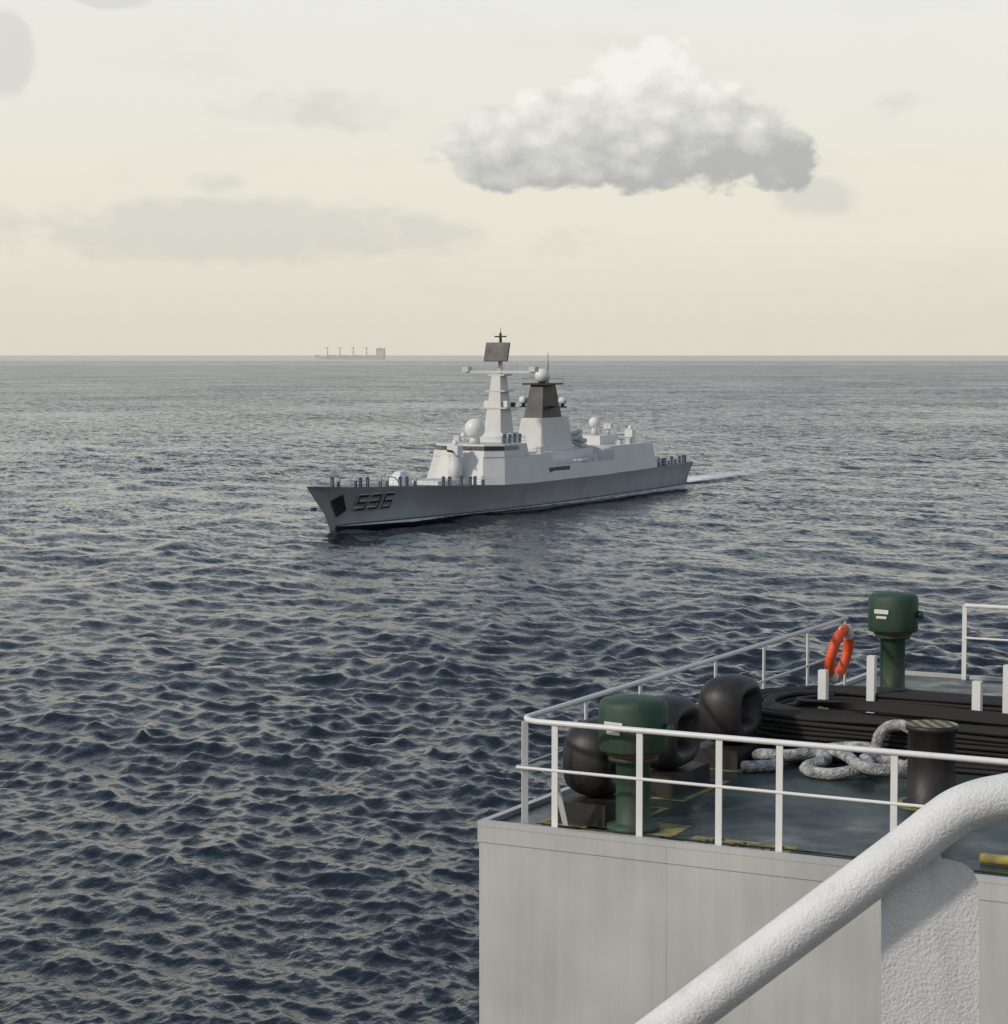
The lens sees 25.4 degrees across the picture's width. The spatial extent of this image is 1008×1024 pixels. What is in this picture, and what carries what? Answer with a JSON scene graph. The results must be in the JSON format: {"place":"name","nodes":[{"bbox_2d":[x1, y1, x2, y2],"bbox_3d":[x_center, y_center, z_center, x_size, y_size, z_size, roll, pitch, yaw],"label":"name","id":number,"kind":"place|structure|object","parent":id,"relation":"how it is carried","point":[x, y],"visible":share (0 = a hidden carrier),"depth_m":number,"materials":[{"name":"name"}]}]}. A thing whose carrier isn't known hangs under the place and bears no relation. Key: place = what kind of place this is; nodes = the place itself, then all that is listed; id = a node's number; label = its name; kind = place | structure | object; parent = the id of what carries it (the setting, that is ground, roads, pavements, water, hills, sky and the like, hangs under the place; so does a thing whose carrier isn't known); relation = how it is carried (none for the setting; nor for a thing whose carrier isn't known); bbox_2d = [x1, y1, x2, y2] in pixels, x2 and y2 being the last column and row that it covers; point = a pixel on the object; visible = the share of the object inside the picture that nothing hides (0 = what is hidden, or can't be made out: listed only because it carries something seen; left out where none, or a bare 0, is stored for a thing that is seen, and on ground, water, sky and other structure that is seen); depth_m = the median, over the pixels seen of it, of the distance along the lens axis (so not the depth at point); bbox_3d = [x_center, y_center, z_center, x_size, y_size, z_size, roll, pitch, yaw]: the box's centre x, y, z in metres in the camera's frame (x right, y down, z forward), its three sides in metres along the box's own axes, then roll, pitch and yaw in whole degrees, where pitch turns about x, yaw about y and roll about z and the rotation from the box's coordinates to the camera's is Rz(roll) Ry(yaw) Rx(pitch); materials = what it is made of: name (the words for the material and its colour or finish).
{"place":"outdoors","nodes":[
{"label":"outdoors","id":0,"kind":"place"},
{"bbox_2d":[0,356,1007,1023],"bbox_3d":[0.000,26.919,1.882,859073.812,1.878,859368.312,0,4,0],"label":"sea","id":1,"kind":"structure","parent":0,"point":[260,740],"depth_m":231.41,"materials":[{"name":"blue liquid"}]},
{"bbox_2d":[315,347,384,359],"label":"bulk carrier","id":2,"kind":"object","parent":1,"relation":"on","point":[380,353],"visible":1,"depth_m":14632.62,"materials":[{"name":"grey metal"}]},
{"bbox_2d":[307,327,692,530],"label":"frigate","id":3,"kind":"object","parent":1,"relation":"on","point":[544,455],"visible":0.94,"depth_m":394.57,"materials":[{"name":"grey metal"}]},
{"bbox_2d":[342,471,739,525],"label":"ship wake","id":4,"kind":"object","parent":1,"relation":"on","point":[596,498],"visible":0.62,"depth_m":417.07,"materials":[{"name":"white liquid"}]},
{"bbox_2d":[478,669,1007,1023],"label":"ship deck","id":5,"kind":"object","parent":1,"relation":"on","point":[578,926],"visible":0.54,"depth_m":22.13,"materials":[{"name":"white metal"}]},
{"bbox_2d":[535,717,668,829],"bbox_3d":[1.035,2.643,23.236,0.920,1.025,1.320,2,5,28],"label":"chock","id":6,"kind":"object","parent":5,"relation":"on","point":[590,801],"visible":0.57,"depth_m":22.86,"materials":[{"name":"paint"}]},
{"bbox_2d":[581,694,691,838],"bbox_3d":[1.318,2.529,22.544,0.960,1.350,0.840,2,5,28],"label":"vent","id":7,"kind":"object","parent":5,"relation":"on","point":[640,711],"visible":0.92,"depth_m":22.35,"materials":[{"name":"metal"}]},
{"bbox_2d":[650,694,729,801],"bbox_3d":[1.832,2.538,24.734,0.920,1.025,1.320,2,5,28],"label":"chock","id":8,"kind":"object","parent":5,"relation":"on","point":[674,762],"visible":0.54,"depth_m":24.54,"materials":[{"name":"paint"}]},
{"bbox_2d":[692,673,769,772],"bbox_3d":[2.700,2.424,26.364,0.920,1.025,1.320,2,5,28],"label":"chock","id":9,"kind":"object","parent":5,"relation":"on","point":[729,704],"visible":0.88,"depth_m":26.03,"materials":[{"name":"paint"}]},
{"bbox_2d":[516,603,1007,851],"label":"deck rails","id":10,"kind":"object","parent":5,"relation":"on","point":[718,786],"visible":0.84,"depth_m":22.00,"materials":[{"name":"metal"}]},
{"bbox_2d":[824,624,853,683],"bbox_3d":[4.607,1.949,30.763,0.129,0.850,0.850,15,11,26],"label":"lifebuoy","id":11,"kind":"object","parent":10,"relation":"attached to","point":[846,633],"visible":0.94,"depth_m":30.63,"materials":[{"name":"paint"}]},
{"bbox_2d":[541,823,1007,875],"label":"deck marking stripe","id":12,"kind":"object","parent":5,"relation":"on","point":[992,859],"visible":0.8,"depth_m":21.75,"materials":[{"name":"paint"}]},
{"bbox_2d":[741,719,907,779],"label":"mooring ropes","id":13,"kind":"object","parent":5,"relation":"on","point":[814,763],"visible":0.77,"depth_m":25.60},
{"bbox_2d":[754,655,1007,775],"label":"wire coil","id":14,"kind":"object","parent":5,"relation":"on","point":[823,711],"visible":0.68,"depth_m":26.47,"materials":[{"name":"paint"}]},
{"bbox_2d":[868,592,932,691],"bbox_3d":[5.520,1.849,31.689,0.960,1.430,0.840,2,5,28],"label":"vent","id":15,"kind":"object","parent":5,"relation":"on","point":[893,617],"visible":0.89,"depth_m":31.48,"materials":[{"name":"metal"}]},
{"bbox_2d":[898,720,957,810],"bbox_3d":[4.543,2.681,23.811,0.840,0.870,0.840,2,5,28],"label":"bollard","id":16,"kind":"object","parent":5,"relation":"on","point":[928,780],"visible":0.75,"depth_m":23.60,"materials":[{"name":"metal"}]},
{"bbox_2d":[0,0,1007,355],"label":"sky","id":17,"kind":"structure","parent":0,"point":[178,177],"materials":[{"name":"beige"}]},
{"bbox_2d":[635,773,1007,1023],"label":"handrail","id":18,"kind":"object","parent":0,"point":[915,883],"visible":1,"depth_m":2.49,"materials":[{"name":"metal"}]}
]}

